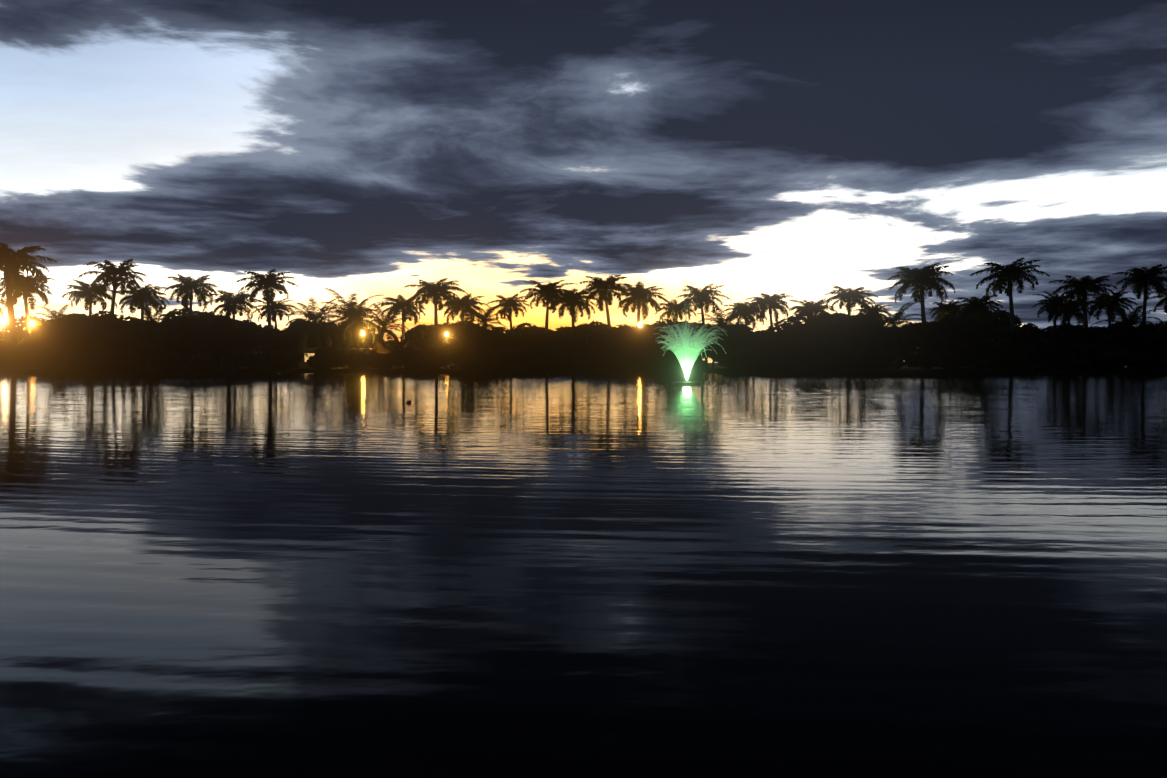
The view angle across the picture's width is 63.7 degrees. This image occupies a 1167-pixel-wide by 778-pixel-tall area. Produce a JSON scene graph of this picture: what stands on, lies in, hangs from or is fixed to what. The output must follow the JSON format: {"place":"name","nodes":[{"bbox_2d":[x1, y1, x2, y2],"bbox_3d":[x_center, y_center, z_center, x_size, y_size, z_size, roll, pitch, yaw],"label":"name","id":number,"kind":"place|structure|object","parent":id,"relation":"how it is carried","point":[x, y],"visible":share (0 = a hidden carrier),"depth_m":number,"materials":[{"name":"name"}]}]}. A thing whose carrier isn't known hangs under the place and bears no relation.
{"place":"outdoors","nodes":[
{"label":"outdoors","id":0,"kind":"place"},
{"bbox_2d":[450,354,467,367],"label":"bush","id":1,"kind":"object","parent":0,"point":[455,359],"visible":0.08,"depth_m":157.10,"materials":[{"name":"green plant"}]},
{"bbox_2d":[0,373,1166,777],"bbox_3d":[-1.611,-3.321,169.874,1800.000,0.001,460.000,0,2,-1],"label":"water","id":2,"kind":"structure","parent":0,"point":[594,575],"depth_m":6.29,"materials":[{"name":"black liquid"}]},
{"bbox_2d":[220,360,266,373],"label":"fence","id":3,"kind":"object","parent":2,"relation":"in","point":[246,368],"visible":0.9,"depth_m":123.06,"materials":[{"name":"brown wood"}]},
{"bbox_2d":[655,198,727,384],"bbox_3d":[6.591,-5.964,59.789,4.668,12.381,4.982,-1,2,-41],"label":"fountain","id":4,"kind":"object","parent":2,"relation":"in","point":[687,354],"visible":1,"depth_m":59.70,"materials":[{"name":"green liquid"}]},
{"bbox_2d":[0,363,1166,372],"bbox_3d":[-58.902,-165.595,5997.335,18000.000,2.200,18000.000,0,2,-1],"label":"ground","id":5,"kind":"structure","parent":0,"point":[716,369],"depth_m":132.11,"materials":[{"name":"black soil"}]},
{"bbox_2d":[0,338,12,354],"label":"bush","id":6,"kind":"object","parent":5,"relation":"on","point":[4,342],"visible":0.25,"depth_m":132.70,"materials":[{"name":"green plant"}]},
{"bbox_2d":[0,330,30,345],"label":"tree","id":7,"kind":"object","parent":5,"relation":"on","point":[25,335],"visible":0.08,"depth_m":140.82,"materials":[{"name":"green plant"}]},
{"bbox_2d":[0,345,31,369],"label":"shrub","id":8,"kind":"object","parent":5,"relation":"on","point":[11,356],"visible":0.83,"depth_m":127.01,"materials":[{"name":"green plant"}]},
{"bbox_2d":[2,315,45,332],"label":"tree","id":9,"kind":"object","parent":5,"relation":"on","point":[18,327],"visible":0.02,"depth_m":165.85,"materials":[{"name":"green plant"}]},
{"bbox_2d":[0,275,54,334],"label":"palm","id":10,"kind":"object","parent":5,"relation":"on","point":[31,287],"visible":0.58,"depth_m":148.55,"materials":[{"name":"green"}]},
{"bbox_2d":[0,243,56,368],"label":"palm","id":11,"kind":"object","parent":5,"relation":"on","point":[11,264],"visible":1,"depth_m":133.56,"materials":[{"name":"green"}]},
{"bbox_2d":[31,325,45,338],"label":"tree","id":12,"kind":"object","parent":5,"relation":"on","point":[36,334],"visible":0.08,"depth_m":140.57,"materials":[{"name":"green plant"}]},
{"bbox_2d":[22,346,76,369],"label":"shrub","id":13,"kind":"object","parent":5,"relation":"on","point":[45,357],"visible":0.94,"depth_m":126.58,"materials":[{"name":"green plant"}]},
{"bbox_2d":[26,304,81,368],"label":"coconut palm","id":14,"kind":"object","parent":5,"relation":"on","point":[53,317],"visible":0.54,"depth_m":136.75,"materials":[{"name":"green"}]},
{"bbox_2d":[17,317,91,357],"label":"tree","id":15,"kind":"object","parent":5,"relation":"on","point":[32,342],"visible":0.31,"depth_m":134.45,"materials":[{"name":"green plant"}]},
{"bbox_2d":[35,309,122,367],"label":"tree","id":16,"kind":"object","parent":5,"relation":"on","point":[101,312],"visible":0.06,"depth_m":156.02,"materials":[{"name":"green plant"}]},
{"bbox_2d":[61,279,120,314],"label":"palm","id":17,"kind":"object","parent":5,"relation":"on","point":[92,294],"visible":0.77,"depth_m":154.85,"materials":[{"name":"green"}]},
{"bbox_2d":[78,314,108,325],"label":"tree","id":18,"kind":"object","parent":5,"relation":"on","point":[91,317],"visible":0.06,"depth_m":140.44,"materials":[{"name":"green plant"}]},
{"bbox_2d":[46,315,144,364],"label":"tree","id":19,"kind":"object","parent":5,"relation":"on","point":[93,333],"visible":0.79,"depth_m":130.94,"materials":[{"name":"green plant"}]},
{"bbox_2d":[77,259,147,367],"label":"palm","id":20,"kind":"object","parent":5,"relation":"on","point":[112,274],"visible":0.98,"depth_m":139.31,"materials":[{"name":"green"}]},
{"bbox_2d":[110,283,169,319],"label":"palm","id":21,"kind":"object","parent":5,"relation":"on","point":[144,295],"visible":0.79,"depth_m":147.28,"materials":[{"name":"green"}]},
{"bbox_2d":[103,322,184,368],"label":"tree","id":22,"kind":"object","parent":5,"relation":"on","point":[156,332],"visible":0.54,"depth_m":134.23,"materials":[{"name":"green plant"}]},
{"bbox_2d":[122,306,180,360],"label":"coconut palm","id":23,"kind":"object","parent":5,"relation":"on","point":[150,320],"visible":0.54,"depth_m":135.11,"materials":[{"name":"green"}]},
{"bbox_2d":[152,316,215,368],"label":"tree","id":24,"kind":"object","parent":5,"relation":"on","point":[198,331],"visible":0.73,"depth_m":136.79,"materials":[{"name":"green plant"}]},
{"bbox_2d":[159,317,218,355],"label":"tree","id":25,"kind":"object","parent":5,"relation":"on","point":[175,319],"visible":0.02,"depth_m":143.03,"materials":[{"name":"green plant"}]},
{"bbox_2d":[164,274,217,367],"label":"palm","id":26,"kind":"object","parent":5,"relation":"on","point":[187,289],"visible":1,"depth_m":138.12,"materials":[{"name":"green"}]},
{"bbox_2d":[159,308,240,321],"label":"tree","id":27,"kind":"object","parent":5,"relation":"on","point":[179,313],"visible":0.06,"depth_m":170.08,"materials":[{"name":"green plant"}]},
{"bbox_2d":[186,314,236,321],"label":"tree","id":28,"kind":"object","parent":5,"relation":"on","point":[217,316],"visible":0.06,"depth_m":157.30,"materials":[{"name":"green plant"}]},
{"bbox_2d":[175,341,253,367],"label":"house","id":29,"kind":"structure","parent":5,"relation":"on","point":[215,359],"depth_m":143.67,"materials":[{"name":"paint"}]},
{"bbox_2d":[205,318,259,357],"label":"tree","id":30,"kind":"object","parent":5,"relation":"on","point":[222,327],"visible":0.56,"depth_m":141.80,"materials":[{"name":"green plant"}]},
{"bbox_2d":[202,290,263,320],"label":"palm","id":31,"kind":"object","parent":5,"relation":"on","point":[232,305],"visible":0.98,"depth_m":149.63,"materials":[{"name":"green"}]},
{"bbox_2d":[225,327,303,356],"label":"tree","id":32,"kind":"object","parent":5,"relation":"on","point":[264,341],"visible":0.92,"depth_m":135.51,"materials":[{"name":"green plant"}]},
{"bbox_2d":[236,269,298,368],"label":"palm","id":33,"kind":"object","parent":5,"relation":"on","point":[269,280],"visible":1,"depth_m":137.89,"materials":[{"name":"green"}]},
{"bbox_2d":[252,297,295,328],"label":"palm","id":34,"kind":"object","parent":5,"relation":"on","point":[276,308],"visible":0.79,"depth_m":154.24,"materials":[{"name":"green"}]},
{"bbox_2d":[267,350,303,369],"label":"shrub","id":35,"kind":"object","parent":5,"relation":"on","point":[281,360],"visible":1,"depth_m":130.24,"materials":[{"name":"green plant"}]},
{"bbox_2d":[288,322,330,355],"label":"tree","id":36,"kind":"object","parent":5,"relation":"on","point":[297,327],"visible":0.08,"depth_m":147.92,"materials":[{"name":"green plant"}]},
{"bbox_2d":[280,297,350,357],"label":"coconut palm","id":37,"kind":"object","parent":5,"relation":"on","point":[317,319],"visible":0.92,"depth_m":137.23,"materials":[{"name":"green"}]},
{"bbox_2d":[306,346,350,369],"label":"shrub","id":38,"kind":"object","parent":5,"relation":"on","point":[324,357],"visible":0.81,"depth_m":130.32,"materials":[{"name":"green plant"}]},
{"bbox_2d":[295,339,376,368],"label":"house","id":39,"kind":"structure","parent":5,"relation":"on","point":[310,350],"depth_m":142.52,"materials":[{"name":"paint"}]},
{"bbox_2d":[307,323,385,351],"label":"tree","id":40,"kind":"object","parent":5,"relation":"on","point":[334,331],"visible":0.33,"depth_m":143.00,"materials":[{"name":"green plant"}]},
{"bbox_2d":[318,288,383,352],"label":"coconut palm","id":41,"kind":"object","parent":5,"relation":"on","point":[343,326],"visible":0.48,"depth_m":140.62,"materials":[{"name":"green"}]},
{"bbox_2d":[332,351,370,369],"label":"shrub","id":42,"kind":"object","parent":5,"relation":"on","point":[353,360],"visible":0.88,"depth_m":130.18,"materials":[{"name":"green plant"}]},
{"bbox_2d":[333,299,386,350],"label":"coconut palm","id":43,"kind":"object","parent":5,"relation":"on","point":[359,313],"visible":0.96,"depth_m":137.03,"materials":[{"name":"green"}]},
{"bbox_2d":[362,352,393,369],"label":"shrub","id":44,"kind":"object","parent":5,"relation":"on","point":[373,360],"visible":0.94,"depth_m":131.59,"materials":[{"name":"green plant"}]},
{"bbox_2d":[371,341,390,367],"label":"shelter","id":45,"kind":"object","parent":5,"relation":"on","point":[378,345],"visible":0.25,"depth_m":144.12,"materials":[{"name":"brown wood"}]},
{"bbox_2d":[363,303,419,368],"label":"coconut palm","id":46,"kind":"object","parent":5,"relation":"on","point":[383,328],"visible":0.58,"depth_m":146.17,"materials":[{"name":"green"}]},
{"bbox_2d":[374,295,425,367],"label":"palm","id":47,"kind":"object","parent":5,"relation":"on","point":[401,303],"visible":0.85,"depth_m":144.05,"materials":[{"name":"green"}]},
{"bbox_2d":[381,347,428,369],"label":"shrub","id":48,"kind":"object","parent":5,"relation":"on","point":[397,357],"visible":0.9,"depth_m":130.39,"materials":[{"name":"green plant"}]},
{"bbox_2d":[394,339,424,368],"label":"shelter","id":49,"kind":"object","parent":5,"relation":"on","point":[410,343],"visible":0.23,"depth_m":136.90,"materials":[{"name":"brown wood"}]},
{"bbox_2d":[386,339,433,349],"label":"tree","id":50,"kind":"object","parent":5,"relation":"on","point":[401,344],"visible":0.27,"depth_m":139.56,"materials":[{"name":"green plant"}]},
{"bbox_2d":[405,324,453,368],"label":"tree","id":51,"kind":"object","parent":5,"relation":"on","point":[419,332],"visible":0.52,"depth_m":146.95,"materials":[{"name":"green plant"}]},
{"bbox_2d":[407,349,452,368],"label":"shrub","id":52,"kind":"object","parent":5,"relation":"on","point":[435,359],"visible":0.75,"depth_m":133.18,"materials":[{"name":"black plant"}]},
{"bbox_2d":[402,278,467,368],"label":"palm","id":53,"kind":"object","parent":5,"relation":"on","point":[438,291],"visible":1,"depth_m":138.68,"materials":[{"name":"green"}]},
{"bbox_2d":[440,320,474,368],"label":"tree","id":54,"kind":"object","parent":5,"relation":"on","point":[452,346],"visible":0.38,"depth_m":145.26,"materials":[{"name":"green plant"}]},
{"bbox_2d":[437,293,489,358],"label":"palm","id":55,"kind":"object","parent":5,"relation":"on","point":[464,304],"visible":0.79,"depth_m":147.55,"materials":[{"name":"green"}]},
{"bbox_2d":[457,324,512,368],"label":"tree","id":56,"kind":"object","parent":5,"relation":"on","point":[471,337],"visible":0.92,"depth_m":136.10,"materials":[{"name":"black plant"}]},
{"bbox_2d":[461,303,510,368],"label":"coconut palm","id":57,"kind":"object","parent":5,"relation":"on","point":[483,318],"visible":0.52,"depth_m":141.63,"materials":[{"name":"black"}]},
{"bbox_2d":[487,293,532,357],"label":"palm","id":58,"kind":"object","parent":5,"relation":"on","point":[510,304],"visible":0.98,"depth_m":144.94,"materials":[{"name":"green"}]},
{"bbox_2d":[509,322,554,335],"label":"tree","id":59,"kind":"object","parent":5,"relation":"on","point":[529,328],"visible":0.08,"depth_m":157.55,"materials":[{"name":"black plant"}]},
{"bbox_2d":[520,280,576,368],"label":"palm","id":60,"kind":"object","parent":5,"relation":"on","point":[548,293],"visible":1,"depth_m":140.59,"materials":[{"name":"black"}]},
{"bbox_2d":[554,326,571,333],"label":"tree","id":61,"kind":"object","parent":5,"relation":"on","point":[564,329],"visible":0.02,"depth_m":154.46,"materials":[{"name":"black plant"}]},
{"bbox_2d":[542,288,597,354],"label":"palm","id":62,"kind":"object","parent":5,"relation":"on","point":[580,305],"visible":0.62,"depth_m":146.86,"materials":[{"name":"black"}]},
{"bbox_2d":[553,320,612,358],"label":"tree","id":63,"kind":"object","parent":5,"relation":"on","point":[568,339],"visible":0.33,"depth_m":145.62,"materials":[{"name":"black plant"}]},
{"bbox_2d":[577,275,630,367],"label":"palm","id":64,"kind":"object","parent":5,"relation":"on","point":[604,289],"visible":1,"depth_m":139.95,"materials":[{"name":"black"}]},
{"bbox_2d":[607,324,657,368],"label":"tree","id":65,"kind":"object","parent":5,"relation":"on","point":[621,337],"visible":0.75,"depth_m":134.92,"materials":[{"name":"black plant"}]},
{"bbox_2d":[611,281,667,367],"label":"palm","id":66,"kind":"object","parent":5,"relation":"on","point":[640,295],"visible":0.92,"depth_m":153.26,"materials":[{"name":"black"}]},
{"bbox_2d":[655,299,695,321],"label":"palm","id":67,"kind":"object","parent":5,"relation":"on","point":[671,307],"visible":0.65,"depth_m":157.25,"materials":[{"name":"black"}]},
{"bbox_2d":[643,319,721,353],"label":"tree","id":68,"kind":"object","parent":5,"relation":"on","point":[660,325],"visible":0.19,"depth_m":139.91,"materials":[{"name":"green plant"}]},
{"bbox_2d":[661,344,703,368],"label":"shrub","id":69,"kind":"object","parent":5,"relation":"on","point":[675,364],"visible":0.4,"depth_m":133.74,"materials":[{"name":"green plant"}]},
{"bbox_2d":[666,350,707,368],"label":"shrub","id":70,"kind":"object","parent":5,"relation":"on","point":[700,365],"visible":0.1,"depth_m":133.86,"materials":[{"name":"green plant"}]},
{"bbox_2d":[676,283,730,367],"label":"palm","id":71,"kind":"object","parent":5,"relation":"on","point":[700,297],"visible":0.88,"depth_m":142.24,"materials":[{"name":"black"}]},
{"bbox_2d":[699,330,743,367],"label":"tree","id":72,"kind":"object","parent":5,"relation":"on","point":[725,340],"visible":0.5,"depth_m":139.26,"materials":[{"name":"black plant"}]},
{"bbox_2d":[693,305,758,367],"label":"coconut palm","id":73,"kind":"object","parent":5,"relation":"on","point":[719,319],"visible":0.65,"depth_m":146.07,"materials":[{"name":"black"}]},
{"bbox_2d":[715,324,751,361],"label":"tree","id":74,"kind":"object","parent":5,"relation":"on","point":[745,329],"visible":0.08,"depth_m":150.33,"materials":[{"name":"black plant"}]},
{"bbox_2d":[723,301,766,367],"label":"palm","id":75,"kind":"object","parent":5,"relation":"on","point":[749,313],"visible":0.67,"depth_m":151.10,"materials":[{"name":"black"}]},
{"bbox_2d":[732,330,776,367],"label":"tree","id":76,"kind":"object","parent":5,"relation":"on","point":[755,341],"visible":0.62,"depth_m":140.44,"materials":[{"name":"black plant"}]},
{"bbox_2d":[745,293,792,349],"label":"palm","id":77,"kind":"object","parent":5,"relation":"on","point":[765,304],"visible":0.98,"depth_m":142.67,"materials":[{"name":"black"}]},
{"bbox_2d":[764,319,837,367],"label":"tree","id":78,"kind":"object","parent":5,"relation":"on","point":[794,336],"visible":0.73,"depth_m":135.58,"materials":[{"name":"black plant"}]},
{"bbox_2d":[780,313,839,327],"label":"tree","id":79,"kind":"object","parent":5,"relation":"on","point":[790,320],"visible":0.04,"depth_m":152.79,"materials":[{"name":"black plant"}]},
{"bbox_2d":[788,298,837,322],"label":"palm","id":80,"kind":"object","parent":5,"relation":"on","point":[815,309],"visible":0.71,"depth_m":152.60,"materials":[{"name":"black"}]},
{"bbox_2d":[826,312,851,318],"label":"tree","id":81,"kind":"object","parent":5,"relation":"on","point":[839,314],"visible":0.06,"depth_m":152.34,"materials":[{"name":"black plant"}]},
{"bbox_2d":[801,315,880,367],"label":"tree","id":82,"kind":"object","parent":5,"relation":"on","point":[862,331],"visible":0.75,"depth_m":133.45,"materials":[{"name":"black plant"}]},
{"bbox_2d":[825,285,878,317],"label":"palm","id":83,"kind":"object","parent":5,"relation":"on","point":[843,295],"visible":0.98,"depth_m":142.01,"materials":[{"name":"black"}]},
{"bbox_2d":[854,303,892,324],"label":"tree","id":84,"kind":"object","parent":5,"relation":"on","point":[869,310],"visible":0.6,"depth_m":154.83,"materials":[{"name":"black"}]},
{"bbox_2d":[867,301,928,368],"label":"coconut palm","id":85,"kind":"object","parent":5,"relation":"on","point":[892,322],"visible":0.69,"depth_m":142.05,"materials":[{"name":"black"}]},
{"bbox_2d":[882,330,920,367],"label":"tree","id":86,"kind":"object","parent":5,"relation":"on","point":[902,361],"depth_m":146.96,"materials":[{"name":"black plant"}]},
{"bbox_2d":[883,322,951,368],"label":"tree","id":87,"kind":"object","parent":5,"relation":"on","point":[913,339],"visible":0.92,"depth_m":135.42,"materials":[{"name":"green plant"}]},
{"bbox_2d":[887,263,955,324],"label":"palm","id":88,"kind":"object","parent":5,"relation":"on","point":[923,280],"visible":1,"depth_m":139.93,"materials":[{"name":"green"}]},
{"bbox_2d":[906,353,946,369],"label":"shrub","id":89,"kind":"object","parent":5,"relation":"on","point":[926,361],"visible":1,"depth_m":132.55,"materials":[{"name":"black plant"}]},
{"bbox_2d":[929,300,963,321],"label":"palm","id":90,"kind":"object","parent":5,"relation":"on","point":[945,309],"visible":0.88,"depth_m":155.77,"materials":[{"name":"black"}]},
{"bbox_2d":[936,315,993,368],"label":"tree","id":91,"kind":"object","parent":5,"relation":"on","point":[962,332],"visible":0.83,"depth_m":134.23,"materials":[{"name":"black plant"}]},
{"bbox_2d":[953,293,1002,348],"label":"palm","id":92,"kind":"object","parent":5,"relation":"on","point":[981,306],"visible":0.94,"depth_m":146.91,"materials":[{"name":"black"}]},
{"bbox_2d":[940,310,1019,333],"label":"tree","id":93,"kind":"object","parent":5,"relation":"on","point":[1002,315],"visible":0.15,"depth_m":170.79,"materials":[{"name":"black plant"}]},
{"bbox_2d":[971,258,1049,336],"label":"palm","id":94,"kind":"object","parent":5,"relation":"on","point":[1008,275],"visible":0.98,"depth_m":139.73,"materials":[{"name":"green"}]},
{"bbox_2d":[987,323,1048,347],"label":"tree","id":95,"kind":"object","parent":5,"relation":"on","point":[1030,331],"visible":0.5,"depth_m":139.66,"materials":[{"name":"black plant"}]},
{"bbox_2d":[1033,291,1080,368],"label":"palm","id":96,"kind":"object","parent":5,"relation":"on","point":[1051,307],"visible":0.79,"depth_m":144.16,"materials":[{"name":"black"}]},
{"bbox_2d":[1041,302,1094,325],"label":"palm","id":97,"kind":"object","parent":5,"relation":"on","point":[1079,314],"visible":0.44,"depth_m":158.67,"materials":[{"name":"black"}]},
{"bbox_2d":[1041,322,1103,368],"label":"tree","id":98,"kind":"object","parent":5,"relation":"on","point":[1068,339],"visible":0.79,"depth_m":140.71,"materials":[{"name":"black plant"}]},
{"bbox_2d":[1049,275,1117,368],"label":"palm","id":99,"kind":"object","parent":5,"relation":"on","point":[1082,286],"visible":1,"depth_m":140.45,"materials":[{"name":"black"}]},
{"bbox_2d":[1086,290,1137,367],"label":"palm","id":100,"kind":"object","parent":5,"relation":"on","point":[1117,299],"visible":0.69,"depth_m":150.16,"materials":[{"name":"black"}]},
{"bbox_2d":[1098,345,1139,369],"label":"shrub","id":101,"kind":"object","parent":5,"relation":"on","point":[1129,354],"visible":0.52,"depth_m":132.08,"materials":[{"name":"black plant"}]},
{"bbox_2d":[1088,303,1163,368],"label":"coconut palm","id":102,"kind":"object","parent":5,"relation":"on","point":[1133,318],"visible":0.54,"depth_m":138.16,"materials":[{"name":"black"}]},
{"bbox_2d":[1113,264,1166,322],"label":"palm","id":103,"kind":"object","parent":5,"relation":"on","point":[1139,278],"visible":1,"depth_m":139.52,"materials":[{"name":"black"}]},
{"bbox_2d":[1142,285,1166,312],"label":"palm","id":104,"kind":"object","parent":5,"relation":"on","point":[1160,303],"visible":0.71,"depth_m":145.82,"materials":[{"name":"black"}]},
{"bbox_2d":[0,0,1166,362],"label":"sky","id":105,"kind":"structure","parent":0,"point":[365,148],"materials":[{"name":"grey"}]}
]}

